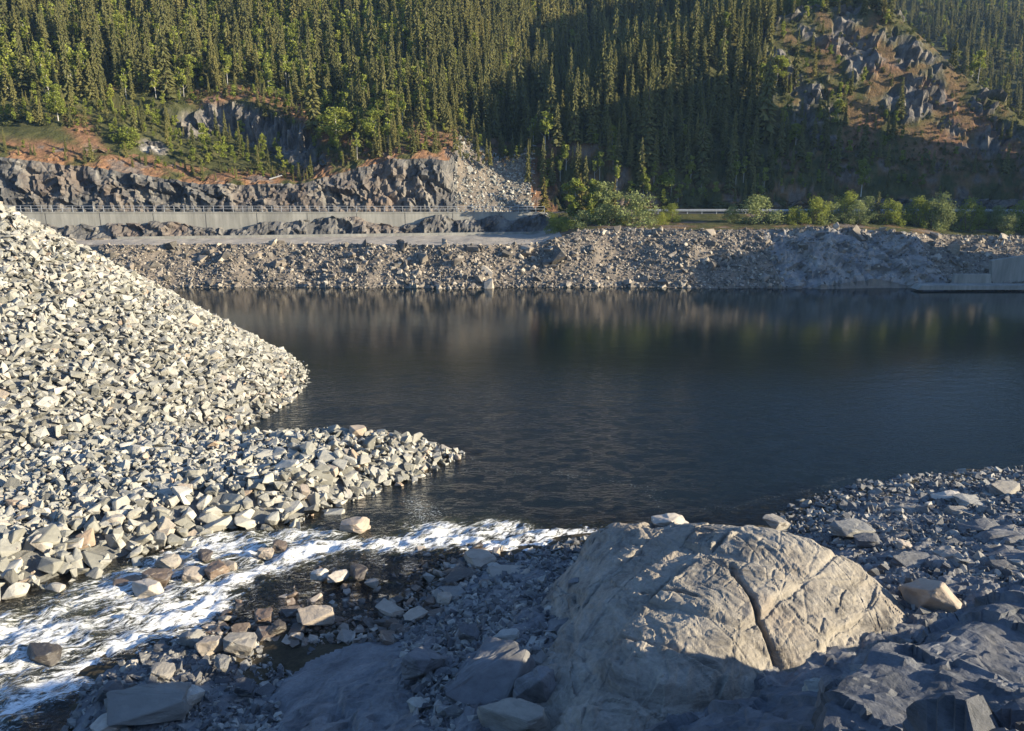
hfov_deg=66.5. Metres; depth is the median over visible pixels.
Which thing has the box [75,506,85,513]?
boulder
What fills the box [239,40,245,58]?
birch tree
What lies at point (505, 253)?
boulder
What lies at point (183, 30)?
birch tree
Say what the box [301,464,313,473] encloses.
boulder
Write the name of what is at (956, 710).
rock slab
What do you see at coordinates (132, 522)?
boulder
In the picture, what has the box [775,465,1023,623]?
shore rubble
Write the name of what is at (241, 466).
boulder
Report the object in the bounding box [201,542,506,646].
stream pebbles
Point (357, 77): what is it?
spruce tree
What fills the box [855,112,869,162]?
spruce tree
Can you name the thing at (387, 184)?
cliff
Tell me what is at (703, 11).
spruce tree
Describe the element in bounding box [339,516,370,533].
boulder
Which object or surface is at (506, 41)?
spruce tree
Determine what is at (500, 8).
spruce tree
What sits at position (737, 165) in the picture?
birch tree
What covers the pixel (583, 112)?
spruce tree
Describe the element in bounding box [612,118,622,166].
spruce tree
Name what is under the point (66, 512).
boulder
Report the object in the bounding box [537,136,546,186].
spruce tree
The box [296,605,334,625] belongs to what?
boulder
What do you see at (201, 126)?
birch woodland
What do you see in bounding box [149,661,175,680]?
boulder
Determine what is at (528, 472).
stream
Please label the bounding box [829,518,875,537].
boulder
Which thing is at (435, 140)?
spruce tree
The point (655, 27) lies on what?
spruce tree
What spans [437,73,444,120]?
spruce tree
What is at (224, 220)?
retaining wall
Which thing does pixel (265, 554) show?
boulder
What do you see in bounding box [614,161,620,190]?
birch tree
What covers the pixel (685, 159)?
spruce tree
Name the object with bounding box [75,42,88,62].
birch tree
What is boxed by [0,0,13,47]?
spruce tree
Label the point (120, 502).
boulder
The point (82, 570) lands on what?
boulder
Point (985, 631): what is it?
rock slab
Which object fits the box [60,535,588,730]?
slope rubble
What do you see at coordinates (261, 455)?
boulder
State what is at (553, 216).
willow bush
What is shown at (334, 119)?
birch tree
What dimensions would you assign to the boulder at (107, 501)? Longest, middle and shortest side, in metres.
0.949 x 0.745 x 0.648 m
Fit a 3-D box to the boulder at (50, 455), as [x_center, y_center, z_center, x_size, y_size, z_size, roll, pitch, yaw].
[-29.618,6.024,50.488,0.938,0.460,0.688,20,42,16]
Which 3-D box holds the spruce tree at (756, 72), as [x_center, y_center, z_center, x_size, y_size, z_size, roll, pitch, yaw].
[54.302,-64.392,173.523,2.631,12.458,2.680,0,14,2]
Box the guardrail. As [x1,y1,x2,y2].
[648,209,1023,213]
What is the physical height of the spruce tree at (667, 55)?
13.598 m
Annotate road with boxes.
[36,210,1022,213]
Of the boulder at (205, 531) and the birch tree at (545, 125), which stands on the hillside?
the birch tree at (545, 125)
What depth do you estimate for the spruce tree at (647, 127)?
165.56 m
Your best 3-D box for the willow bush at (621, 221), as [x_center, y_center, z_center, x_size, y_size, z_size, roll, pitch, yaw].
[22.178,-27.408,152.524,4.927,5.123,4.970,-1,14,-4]
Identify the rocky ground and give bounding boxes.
[73,478,1023,730]
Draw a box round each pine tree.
[535,177,551,211]
[575,173,585,222]
[611,177,616,220]
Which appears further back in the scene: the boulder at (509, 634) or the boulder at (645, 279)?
the boulder at (645, 279)
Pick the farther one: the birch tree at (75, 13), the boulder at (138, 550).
the birch tree at (75, 13)
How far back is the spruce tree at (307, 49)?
193.41 m
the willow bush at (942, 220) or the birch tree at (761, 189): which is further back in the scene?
the birch tree at (761, 189)
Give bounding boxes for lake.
[164,287,1023,478]
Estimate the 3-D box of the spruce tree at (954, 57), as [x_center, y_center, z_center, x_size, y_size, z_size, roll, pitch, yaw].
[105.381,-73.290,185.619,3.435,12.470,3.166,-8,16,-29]
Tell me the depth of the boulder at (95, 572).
38.87 m
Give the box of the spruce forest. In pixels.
[0,0,1023,205]
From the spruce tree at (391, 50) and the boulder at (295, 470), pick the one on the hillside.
the spruce tree at (391, 50)
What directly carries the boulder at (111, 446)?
on the embankment
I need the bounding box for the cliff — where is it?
[0,150,1023,239]
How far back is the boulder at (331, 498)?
47.72 m
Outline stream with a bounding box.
[0,402,900,730]
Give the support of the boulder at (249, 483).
on the embankment
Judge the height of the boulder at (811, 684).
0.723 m
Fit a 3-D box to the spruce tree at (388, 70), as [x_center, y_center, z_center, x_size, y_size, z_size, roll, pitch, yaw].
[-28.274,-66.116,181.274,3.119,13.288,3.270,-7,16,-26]
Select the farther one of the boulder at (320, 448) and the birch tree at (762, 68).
the birch tree at (762, 68)
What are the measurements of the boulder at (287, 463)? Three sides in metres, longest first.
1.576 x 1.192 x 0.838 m
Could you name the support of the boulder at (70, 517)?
on the embankment
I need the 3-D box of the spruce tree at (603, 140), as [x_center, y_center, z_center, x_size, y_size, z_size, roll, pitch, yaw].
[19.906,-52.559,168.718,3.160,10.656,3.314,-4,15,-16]
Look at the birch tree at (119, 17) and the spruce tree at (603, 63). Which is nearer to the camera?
the spruce tree at (603, 63)
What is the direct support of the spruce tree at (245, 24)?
on the hillside
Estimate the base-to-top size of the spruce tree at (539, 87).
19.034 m
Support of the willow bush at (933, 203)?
on the verge
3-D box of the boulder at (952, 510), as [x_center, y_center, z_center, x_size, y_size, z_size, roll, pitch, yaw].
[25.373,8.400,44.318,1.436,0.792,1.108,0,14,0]
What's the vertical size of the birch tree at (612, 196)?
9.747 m
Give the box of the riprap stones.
[0,201,463,582]
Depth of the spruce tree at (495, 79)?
195.06 m
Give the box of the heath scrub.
[1,0,1023,179]
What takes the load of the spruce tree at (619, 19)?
on the hillside
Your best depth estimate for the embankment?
56.99 m
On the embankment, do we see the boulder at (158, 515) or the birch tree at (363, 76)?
the boulder at (158, 515)
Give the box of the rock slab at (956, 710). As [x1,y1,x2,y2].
[902,690,1023,730]
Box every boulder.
[0,475,6,485]
[0,521,15,527]
[0,525,7,535]
[0,538,20,557]
[0,556,8,572]
[0,559,22,578]
[1,528,25,543]
[1,582,29,599]
[2,477,20,491]
[3,528,11,538]
[4,505,15,515]
[4,569,18,586]
[5,499,19,509]
[6,487,16,494]
[10,462,27,471]
[12,495,32,500]
[23,506,38,520]
[23,530,38,551]
[27,642,61,665]
[30,534,52,553]
[31,524,62,545]
[33,495,50,502]
[37,556,63,574]
[45,582,65,591]
[47,453,59,457]
[51,550,68,560]
[53,539,67,552]
[55,479,66,488]
[55,509,73,519]
[56,514,65,525]
[56,561,69,573]
[57,524,69,530]
[60,444,70,454]
[64,537,79,542]
[64,555,86,568]
[64,561,71,573]
[66,537,83,548]
[67,510,79,527]
[70,464,85,474]
[70,547,82,564]
[71,503,79,510]
[71,518,86,530]
[72,482,88,491]
[74,484,92,496]
[74,496,92,504]
[75,453,86,464]
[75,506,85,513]
[75,529,95,548]
[77,568,89,574]
[82,549,108,569]
[83,516,100,533]
[84,509,99,518]
[85,451,100,461]
[85,567,103,578]
[87,503,101,513]
[89,484,100,493]
[89,713,124,730]
[93,497,111,506]
[97,679,123,703]
[100,558,111,564]
[101,514,125,525]
[103,444,116,448]
[104,682,191,725]
[105,533,120,547]
[106,488,119,496]
[112,495,130,510]
[112,528,123,544]
[113,574,139,586]
[118,539,125,548]
[119,442,131,449]
[121,505,133,511]
[121,534,127,541]
[126,507,141,518]
[126,545,143,557]
[127,444,145,455]
[128,493,139,502]
[128,518,141,525]
[129,482,141,489]
[131,555,142,567]
[132,578,163,597]
[134,499,150,511]
[134,534,152,545]
[135,524,152,536]
[137,469,152,476]
[141,441,154,446]
[142,521,157,530]
[142,568,172,586]
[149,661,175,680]
[151,481,162,492]
[151,506,169,513]
[152,511,167,521]
[153,473,160,482]
[153,531,167,546]
[154,460,166,465]
[154,553,181,568]
[157,515,175,529]
[157,528,175,537]
[159,483,172,494]
[160,473,176,483]
[166,533,183,545]
[169,481,181,488]
[172,486,191,504]
[175,525,189,536]
[179,551,191,554]
[179,629,203,647]
[181,436,188,446]
[181,507,196,520]
[181,566,205,582]
[182,517,195,529]
[182,540,196,547]
[185,469,204,483]
[187,529,197,536]
[187,684,204,704]
[191,475,203,478]
[194,635,222,656]
[195,525,204,532]
[196,494,211,512]
[197,549,212,562]
[199,512,223,523]
[199,529,212,534]
[202,506,221,515]
[202,515,234,531]
[203,559,229,579]
[204,483,223,492]
[206,249,214,254]
[215,504,239,511]
[215,654,230,672]
[221,493,244,516]
[222,251,230,259]
[222,560,236,570]
[223,632,256,655]
[229,428,241,440]
[234,516,256,527]
[234,677,255,695]
[235,509,255,518]
[237,465,249,468]
[237,468,256,473]
[241,454,252,464]
[243,470,259,478]
[246,479,252,487]
[249,482,266,490]
[252,479,267,484]
[254,450,272,460]
[254,490,260,499]
[254,607,273,623]
[257,492,268,504]
[257,547,273,560]
[259,469,267,478]
[260,499,273,507]
[260,524,267,530]
[262,473,273,484]
[265,511,279,524]
[267,619,286,634]
[269,429,286,437]
[272,539,287,552]
[273,446,286,459]
[274,459,298,469]
[280,605,300,617]
[282,463,305,475]
[282,468,295,478]
[284,500,302,514]
[287,442,300,451]
[287,448,297,451]
[289,517,302,526]
[294,471,305,480]
[295,521,300,528]
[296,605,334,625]
[299,442,316,451]
[299,483,309,500]
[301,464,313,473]
[303,504,318,512]
[307,464,332,487]
[308,492,320,506]
[310,568,328,581]
[315,446,326,452]
[317,449,335,463]
[320,492,327,500]
[321,490,332,496]
[324,508,344,514]
[327,464,338,476]
[327,569,348,582]
[328,424,339,434]
[328,493,342,503]
[332,459,347,471]
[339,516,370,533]
[341,475,354,488]
[342,455,358,467]
[348,252,355,256]
[348,486,362,496]
[349,425,366,439]
[350,563,367,582]
[351,449,367,471]
[359,454,370,464]
[359,481,371,489]
[362,435,376,451]
[363,478,375,486]
[364,578,378,588]
[375,598,403,617]
[391,263,399,267]
[400,471,409,479]
[401,646,445,679]
[403,606,428,620]
[407,697,426,712]
[418,253,427,263]
[426,607,444,618]
[436,591,451,604]
[440,585,462,599]
[443,565,473,582]
[445,637,535,704]
[453,257,460,265]
[458,624,479,642]
[464,548,496,568]
[474,275,483,283]
[477,697,550,730]
[478,579,490,587]
[486,565,524,576]
[493,628,519,640]
[502,249,511,257]
[513,666,556,702]
[520,568,529,573]
[568,577,578,588]
[639,276,648,282]
[651,513,688,526]
[763,514,790,530]
[802,677,819,691]
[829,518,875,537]
[853,532,882,548]
[890,550,930,568]
[895,505,917,512]
[895,539,912,549]
[900,578,961,611]
[930,490,959,499]
[932,545,959,558]
[944,506,968,514]
[952,493,984,507]
[956,518,1000,532]
[971,243,979,251]
[985,559,1018,571]
[989,480,1019,494]
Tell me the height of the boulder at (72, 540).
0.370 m
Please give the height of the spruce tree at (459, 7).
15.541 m
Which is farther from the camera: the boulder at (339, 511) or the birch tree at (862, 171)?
the birch tree at (862, 171)
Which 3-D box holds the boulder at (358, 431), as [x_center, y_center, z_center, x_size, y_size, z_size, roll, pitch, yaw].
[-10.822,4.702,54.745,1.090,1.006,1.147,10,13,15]
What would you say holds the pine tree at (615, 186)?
on the verge
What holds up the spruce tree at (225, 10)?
on the hillside
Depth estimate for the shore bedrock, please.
138.25 m
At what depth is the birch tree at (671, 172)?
165.51 m
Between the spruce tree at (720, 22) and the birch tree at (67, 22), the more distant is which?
the birch tree at (67, 22)
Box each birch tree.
[0,20,7,39]
[0,40,3,53]
[0,41,14,60]
[0,59,11,80]
[1,48,15,69]
[10,32,21,50]
[12,50,23,62]
[19,20,30,38]
[21,50,29,69]
[29,41,40,67]
[33,57,48,92]
[34,51,45,67]
[37,5,44,22]
[39,38,47,61]
[40,69,51,93]
[42,83,65,120]
[43,49,56,68]
[44,1,54,17]
[46,60,57,74]
[60,44,73,75]
[62,43,75,76]
[66,21,70,38]
[66,54,71,70]
[70,3,80,21]
[73,22,79,40]
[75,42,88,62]
[75,50,84,68]
[94,9,102,29]
[107,13,129,44]
[109,126,145,149]
[117,28,124,49]
[119,67,127,98]
[126,59,136,78]
[143,42,155,72]
[145,8,154,32]
[148,66,160,98]
[152,23,160,39]
[167,31,177,51]
[170,25,178,42]
[173,67,180,94]
[176,69,186,93]
[178,54,196,78]
[179,20,188,34]
[182,35,189,53]
[184,8,195,21]
[191,2,198,17]
[206,1,215,22]
[209,14,220,30]
[221,22,230,40]
[221,55,229,84]
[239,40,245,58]
[251,4,257,20]
[252,50,262,65]
[255,28,264,43]
[256,42,264,59]
[258,133,266,148]
[260,0,266,9]
[261,52,273,86]
[261,63,272,85]
[280,54,291,86]
[283,22,293,42]
[283,45,289,59]
[284,32,290,47]
[288,35,297,54]
[288,59,298,78]
[292,43,297,63]
[304,59,315,79]
[309,37,319,53]
[314,106,353,137]
[321,58,330,77]
[335,49,343,68]
[337,13,347,29]
[340,22,347,38]
[340,91,347,110]
[342,62,350,81]
[344,7,351,24]
[352,105,360,124]
[353,132,360,159]
[360,8,369,25]
[360,43,367,61]
[360,74,366,87]
[360,110,384,138]
[361,81,369,97]
[368,97,374,111]
[370,82,380,102]
[370,100,381,120]
[372,16,379,27]
[374,40,383,60]
[376,16,383,33]
[376,89,399,114]
[377,9,382,23]
[380,20,388,49]
[381,56,393,74]
[382,97,395,117]
[382,118,390,144]
[386,23,394,36]
[394,70,397,85]
[398,58,405,68]
[398,94,406,124]
[399,68,406,88]
[401,21,409,48]
[407,36,412,53]
[410,64,420,80]
[417,84,424,102]
[419,60,427,76]
[423,77,429,97]
[472,32,477,49]
[502,54,508,68]
[509,36,514,64]
[527,118,536,144]
[539,111,552,149]
[546,107,553,124]
[546,158,550,174]
[557,155,563,171]
[560,178,587,216]
[561,145,569,162]
[584,178,609,214]
[591,181,622,214]
[592,157,597,178]
[597,151,604,179]
[608,142,617,159]
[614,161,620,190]
[640,167,647,195]
[643,178,650,194]
[651,175,673,202]
[666,169,675,190]
[669,35,674,53]
[686,155,695,183]
[722,11,730,28]
[733,154,740,184]
[740,156,750,182]
[757,62,765,80]
[757,182,766,199]
[762,167,768,181]
[765,55,789,84]
[788,123,804,144]
[833,92,845,118]
[855,158,870,196]
[966,54,977,75]
[972,50,986,82]
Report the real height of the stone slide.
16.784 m
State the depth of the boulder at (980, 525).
40.88 m
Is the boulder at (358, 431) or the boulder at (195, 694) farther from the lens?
the boulder at (358, 431)
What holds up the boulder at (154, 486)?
on the embankment
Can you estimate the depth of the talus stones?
169.70 m
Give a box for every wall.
[9,205,549,229]
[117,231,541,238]
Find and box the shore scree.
[94,222,1023,290]
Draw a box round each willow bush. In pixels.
[543,212,563,233]
[548,216,570,233]
[560,218,576,231]
[565,210,593,228]
[587,214,607,224]
[589,202,624,225]
[609,190,659,226]
[612,213,631,224]
[656,212,669,224]
[659,203,681,222]
[720,204,743,222]
[735,194,785,224]
[778,205,807,225]
[788,209,815,221]
[801,196,831,224]
[809,201,847,225]
[830,190,858,224]
[842,200,870,224]
[851,196,881,223]
[877,198,906,226]
[895,203,918,223]
[902,195,931,228]
[910,198,954,231]
[926,192,957,230]
[939,210,962,229]
[954,196,985,230]
[966,206,991,229]
[983,205,1008,229]
[988,212,1020,234]
[1001,200,1023,230]
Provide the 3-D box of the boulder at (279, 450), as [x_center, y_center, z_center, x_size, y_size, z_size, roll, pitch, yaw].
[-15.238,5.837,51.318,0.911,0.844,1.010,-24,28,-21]
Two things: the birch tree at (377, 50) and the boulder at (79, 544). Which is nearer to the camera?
the boulder at (79, 544)
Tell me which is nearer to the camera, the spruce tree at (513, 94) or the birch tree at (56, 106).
the birch tree at (56, 106)
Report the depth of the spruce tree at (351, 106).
174.88 m
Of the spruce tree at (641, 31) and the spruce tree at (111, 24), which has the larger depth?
the spruce tree at (641, 31)
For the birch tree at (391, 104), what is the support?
on the hillside
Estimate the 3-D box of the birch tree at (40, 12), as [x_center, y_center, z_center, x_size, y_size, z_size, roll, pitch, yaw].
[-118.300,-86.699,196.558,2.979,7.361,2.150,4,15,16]
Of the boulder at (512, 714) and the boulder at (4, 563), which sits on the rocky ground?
the boulder at (512, 714)
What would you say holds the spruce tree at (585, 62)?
on the hillside
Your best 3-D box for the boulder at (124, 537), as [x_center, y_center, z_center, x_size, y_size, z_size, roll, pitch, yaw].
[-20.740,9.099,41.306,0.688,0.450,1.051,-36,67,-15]
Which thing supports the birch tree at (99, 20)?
on the hillside
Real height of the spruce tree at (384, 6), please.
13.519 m
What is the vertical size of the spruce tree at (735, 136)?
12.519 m
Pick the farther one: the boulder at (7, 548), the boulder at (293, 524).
the boulder at (293, 524)
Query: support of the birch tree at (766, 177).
on the verge
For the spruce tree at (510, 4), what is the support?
on the hillside
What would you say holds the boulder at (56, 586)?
on the embankment
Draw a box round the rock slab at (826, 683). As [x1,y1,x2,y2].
[814,633,913,707]
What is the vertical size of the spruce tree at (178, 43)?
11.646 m
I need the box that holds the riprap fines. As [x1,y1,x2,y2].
[0,203,464,586]
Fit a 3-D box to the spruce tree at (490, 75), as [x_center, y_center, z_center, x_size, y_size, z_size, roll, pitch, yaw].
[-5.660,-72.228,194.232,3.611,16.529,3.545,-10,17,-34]
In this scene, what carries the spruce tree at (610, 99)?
on the hillside
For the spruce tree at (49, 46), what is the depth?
185.33 m
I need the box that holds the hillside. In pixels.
[0,0,1023,177]
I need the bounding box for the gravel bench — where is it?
[68,229,561,244]
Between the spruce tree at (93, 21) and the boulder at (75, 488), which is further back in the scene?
the spruce tree at (93, 21)
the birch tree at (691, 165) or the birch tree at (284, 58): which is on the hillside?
the birch tree at (284, 58)
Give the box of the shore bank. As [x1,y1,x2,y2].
[83,229,1023,288]
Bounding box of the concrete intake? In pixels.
[910,255,1023,289]
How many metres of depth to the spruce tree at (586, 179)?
167.58 m
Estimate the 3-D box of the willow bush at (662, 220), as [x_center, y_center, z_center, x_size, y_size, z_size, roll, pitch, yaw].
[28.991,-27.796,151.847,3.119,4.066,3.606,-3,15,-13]
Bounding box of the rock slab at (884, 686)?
[811,642,1023,730]
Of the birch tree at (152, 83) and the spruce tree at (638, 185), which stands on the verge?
the spruce tree at (638, 185)
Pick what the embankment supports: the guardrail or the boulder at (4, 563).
the boulder at (4, 563)
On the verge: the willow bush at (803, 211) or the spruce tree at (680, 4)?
the willow bush at (803, 211)
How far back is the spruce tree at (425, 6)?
216.64 m
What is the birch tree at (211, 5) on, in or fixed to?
on the hillside
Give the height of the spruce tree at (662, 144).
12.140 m
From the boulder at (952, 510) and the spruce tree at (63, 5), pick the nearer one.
the boulder at (952, 510)
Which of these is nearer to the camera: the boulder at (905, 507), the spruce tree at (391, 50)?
the boulder at (905, 507)
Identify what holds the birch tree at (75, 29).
on the hillside
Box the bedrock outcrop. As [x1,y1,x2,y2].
[535,521,906,730]
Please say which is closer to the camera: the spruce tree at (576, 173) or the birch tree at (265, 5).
the spruce tree at (576, 173)
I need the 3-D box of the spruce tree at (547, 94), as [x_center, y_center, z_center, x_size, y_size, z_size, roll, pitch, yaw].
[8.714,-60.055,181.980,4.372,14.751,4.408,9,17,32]
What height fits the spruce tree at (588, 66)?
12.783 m
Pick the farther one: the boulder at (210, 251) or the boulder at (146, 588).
the boulder at (210, 251)
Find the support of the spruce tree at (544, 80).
on the hillside
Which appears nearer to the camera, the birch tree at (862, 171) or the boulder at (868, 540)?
the boulder at (868, 540)
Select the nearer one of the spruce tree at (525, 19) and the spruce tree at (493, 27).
the spruce tree at (493, 27)
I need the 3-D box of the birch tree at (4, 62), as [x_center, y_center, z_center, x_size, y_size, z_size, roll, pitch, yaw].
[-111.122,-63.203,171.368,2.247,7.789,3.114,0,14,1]
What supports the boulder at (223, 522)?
on the embankment
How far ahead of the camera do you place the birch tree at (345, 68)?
193.57 m
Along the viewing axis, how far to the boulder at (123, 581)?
38.08 m
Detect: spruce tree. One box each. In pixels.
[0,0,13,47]
[10,0,21,22]
[13,33,30,94]
[29,49,41,96]
[35,11,41,57]
[38,12,48,51]
[39,7,52,52]
[56,0,62,20]
[56,0,62,51]
[57,17,65,71]
[60,0,66,20]
[60,38,78,100]
[62,12,72,58]
[81,0,88,24]
[85,0,94,30]
[89,2,105,62]
[89,42,99,91]
[92,26,106,84]
[99,0,111,44]
[105,11,111,59]
[108,0,118,65]
[111,30,121,77]
[124,17,130,57]
[126,32,136,73]
[129,21,138,76]
[133,20,141,54]
[134,33,143,76]
[141,16,154,68]
[143,38,156,90]
[153,28,160,68]
[155,47,163,92]
[156,18,176,98]
[157,0,165,40]
[159,0,172,59]
[161,0,170,19]
[177,30,183,70]
[187,5,203,77]
[197,0,208,47]
[221,0,230,28]
[226,0,241,45]
[238,1,244,39]
[241,0,252,46]
[275,17,288,78]
[296,26,304,60]
[303,51,325,132]
[305,30,312,71]
[311,2,322,64]
[315,40,323,91]
[319,0,329,41]
[326,17,335,80]
[342,35,351,84]
[348,79,357,129]
[349,44,356,81]
[349,74,355,126]
[354,59,364,104]
[366,0,377,69]
[369,45,374,96]
[373,57,381,104]
[375,78,381,125]
[379,55,387,123]
[382,0,389,28]
[386,27,397,87]
[386,51,395,88]
[386,54,395,99]
[394,3,405,55]
[402,0,409,42]
[410,0,422,44]
[412,60,419,108]
[414,60,423,111]
[418,0,432,61]
[420,0,429,22]
[423,127,429,149]
[429,60,438,114]
[431,0,441,32]
[433,124,438,151]
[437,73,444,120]
[441,65,448,115]
[444,0,451,29]
[445,27,455,84]
[452,63,459,96]
[454,66,462,112]
[457,0,462,20]
[459,0,464,28]
[462,66,468,113]
[472,83,481,131]
[483,55,490,112]
[487,42,494,105]
[488,2,499,65]
[489,34,495,65]
[490,0,498,21]
[492,56,497,102]
[498,0,504,32]
[500,64,507,119]
[502,19,511,70]
[506,68,516,120]
[507,0,516,28]
[509,68,520,139]
[515,41,526,118]
[517,0,525,37]
[523,2,529,34]
[532,54,545,113]
[537,37,544,73]
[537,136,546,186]
[541,48,544,69]
[541,88,548,138]
[542,39,546,67]
[542,63,547,98]
[542,64,556,137]
[545,75,550,103]
[549,27,553,71]
[553,17,558,53]
[553,66,557,101]
[559,0,565,14]
[561,67,566,98]
[563,70,572,127]
[564,48,573,107]
[566,78,581,144]
[570,68,582,124]
[573,141,580,178]
[578,59,582,82]
[578,69,587,127]
[580,58,587,91]
[582,155,589,205]
[582,159,589,183]
[584,87,598,144]
[585,58,590,83]
[589,54,592,98]
[593,60,601,107]
[593,91,601,139]
[594,6,602,46]
[597,96,608,145]
[599,28,608,103]
[601,72,615,124]
[601,94,611,144]
[602,44,615,103]
[609,0,624,28]
[610,8,623,54]
[611,39,616,82]
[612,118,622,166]
[617,4,622,38]
[617,40,624,90]
[622,16,626,43]
[622,18,631,51]
[625,38,634,88]
[627,14,640,68]
[630,87,642,146]
[635,77,660,168]
[635,137,646,190]
[639,22,643,48]
[641,0,647,35]
[641,18,649,74]
[643,16,652,49]
[647,0,653,29]
[651,12,660,45]
[651,58,663,126]
[657,20,662,47]
[657,22,675,84]
[659,12,667,56]
[659,108,668,164]
[665,72,675,131]
[665,86,673,133]
[670,0,681,48]
[673,0,683,14]
[680,116,692,173]
[681,15,683,30]
[686,0,700,62]
[688,0,699,54]
[688,30,697,81]
[692,108,712,185]
[698,89,706,139]
[700,0,706,27]
[704,1,709,37]
[706,72,717,129]
[710,0,718,26]
[714,29,728,96]
[714,54,727,116]
[715,0,724,44]
[716,42,723,84]
[722,137,735,194]
[726,111,741,168]
[735,0,743,32]
[748,115,761,165]
[749,98,763,145]
[751,40,778,143]
[751,47,760,98]
[773,49,778,91]
[774,111,786,155]
[789,27,801,89]
[819,94,829,145]
[830,112,843,176]
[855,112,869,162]
[871,191,883,223]
[950,30,958,67]
[1007,74,1011,103]
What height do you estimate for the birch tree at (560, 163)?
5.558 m
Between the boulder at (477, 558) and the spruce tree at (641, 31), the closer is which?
the boulder at (477, 558)
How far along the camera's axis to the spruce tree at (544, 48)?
217.07 m
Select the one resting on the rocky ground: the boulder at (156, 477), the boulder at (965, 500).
the boulder at (965, 500)
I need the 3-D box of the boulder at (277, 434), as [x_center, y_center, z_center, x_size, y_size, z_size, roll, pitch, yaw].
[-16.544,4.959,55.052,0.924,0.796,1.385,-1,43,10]
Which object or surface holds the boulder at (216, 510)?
on the riprap fines
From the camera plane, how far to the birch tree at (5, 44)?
178.35 m
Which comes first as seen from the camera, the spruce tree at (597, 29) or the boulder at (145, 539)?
the boulder at (145, 539)
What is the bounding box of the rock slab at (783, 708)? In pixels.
[646,684,817,730]
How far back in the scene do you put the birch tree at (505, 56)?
209.55 m
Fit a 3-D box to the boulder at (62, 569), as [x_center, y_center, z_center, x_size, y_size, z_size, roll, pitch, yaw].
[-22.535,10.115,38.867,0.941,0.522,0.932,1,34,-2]
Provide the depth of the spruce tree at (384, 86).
173.21 m
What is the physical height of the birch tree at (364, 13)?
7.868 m
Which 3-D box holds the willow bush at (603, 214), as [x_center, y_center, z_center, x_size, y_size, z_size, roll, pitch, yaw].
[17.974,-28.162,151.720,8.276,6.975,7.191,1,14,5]
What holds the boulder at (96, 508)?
on the boulder at (96, 515)
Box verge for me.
[0,134,1023,235]
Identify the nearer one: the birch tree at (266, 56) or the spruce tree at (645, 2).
the birch tree at (266, 56)
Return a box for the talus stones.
[156,134,535,211]
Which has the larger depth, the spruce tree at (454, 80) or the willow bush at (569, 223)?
the spruce tree at (454, 80)
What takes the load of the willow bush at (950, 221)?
on the verge
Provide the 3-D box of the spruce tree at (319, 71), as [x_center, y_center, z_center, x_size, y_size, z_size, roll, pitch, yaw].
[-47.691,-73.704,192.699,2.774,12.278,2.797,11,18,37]
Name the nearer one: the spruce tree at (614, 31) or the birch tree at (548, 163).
the birch tree at (548, 163)
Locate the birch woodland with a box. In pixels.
[0,0,1023,202]
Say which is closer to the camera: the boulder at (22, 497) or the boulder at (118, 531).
the boulder at (118, 531)
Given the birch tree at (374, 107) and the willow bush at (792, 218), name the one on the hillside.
the birch tree at (374, 107)
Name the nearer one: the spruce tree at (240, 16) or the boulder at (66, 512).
the boulder at (66, 512)
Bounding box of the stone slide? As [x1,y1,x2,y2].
[457,137,530,211]
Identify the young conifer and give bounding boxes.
[587,193,594,221]
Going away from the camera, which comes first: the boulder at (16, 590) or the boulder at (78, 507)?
the boulder at (16, 590)
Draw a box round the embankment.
[0,210,445,596]
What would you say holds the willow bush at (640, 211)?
on the verge
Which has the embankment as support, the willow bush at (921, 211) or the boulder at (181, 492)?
the boulder at (181, 492)
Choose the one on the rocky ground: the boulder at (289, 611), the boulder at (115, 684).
the boulder at (115, 684)
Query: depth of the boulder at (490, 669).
26.36 m
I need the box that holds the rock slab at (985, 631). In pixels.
[901,579,1023,683]
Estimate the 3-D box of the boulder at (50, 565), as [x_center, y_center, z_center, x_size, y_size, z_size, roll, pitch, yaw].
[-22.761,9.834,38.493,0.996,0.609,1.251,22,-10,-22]
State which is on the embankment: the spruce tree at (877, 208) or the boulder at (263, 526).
the boulder at (263, 526)
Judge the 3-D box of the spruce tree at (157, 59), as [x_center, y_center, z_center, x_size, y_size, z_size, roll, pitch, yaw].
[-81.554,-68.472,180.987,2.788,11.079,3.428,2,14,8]
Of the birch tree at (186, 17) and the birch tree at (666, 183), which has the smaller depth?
the birch tree at (666, 183)
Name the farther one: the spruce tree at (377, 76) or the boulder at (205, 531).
the spruce tree at (377, 76)
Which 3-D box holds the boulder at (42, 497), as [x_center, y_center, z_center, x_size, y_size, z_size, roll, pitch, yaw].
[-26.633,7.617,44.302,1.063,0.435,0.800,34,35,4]
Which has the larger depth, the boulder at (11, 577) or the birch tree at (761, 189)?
the birch tree at (761, 189)
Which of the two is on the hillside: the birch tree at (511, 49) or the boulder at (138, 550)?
the birch tree at (511, 49)
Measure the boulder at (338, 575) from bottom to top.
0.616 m
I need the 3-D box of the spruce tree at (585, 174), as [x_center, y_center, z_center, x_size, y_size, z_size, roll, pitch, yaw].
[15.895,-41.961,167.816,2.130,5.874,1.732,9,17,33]
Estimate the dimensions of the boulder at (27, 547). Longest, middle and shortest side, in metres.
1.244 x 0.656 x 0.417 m
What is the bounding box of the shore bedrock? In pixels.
[761,227,947,287]
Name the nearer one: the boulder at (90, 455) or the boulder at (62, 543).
the boulder at (62, 543)
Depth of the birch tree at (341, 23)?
218.88 m
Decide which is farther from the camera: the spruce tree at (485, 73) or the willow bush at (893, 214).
the spruce tree at (485, 73)
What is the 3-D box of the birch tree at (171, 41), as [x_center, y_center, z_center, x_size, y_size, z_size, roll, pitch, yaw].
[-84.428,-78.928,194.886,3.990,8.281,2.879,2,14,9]
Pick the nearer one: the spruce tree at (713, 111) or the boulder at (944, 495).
the boulder at (944, 495)

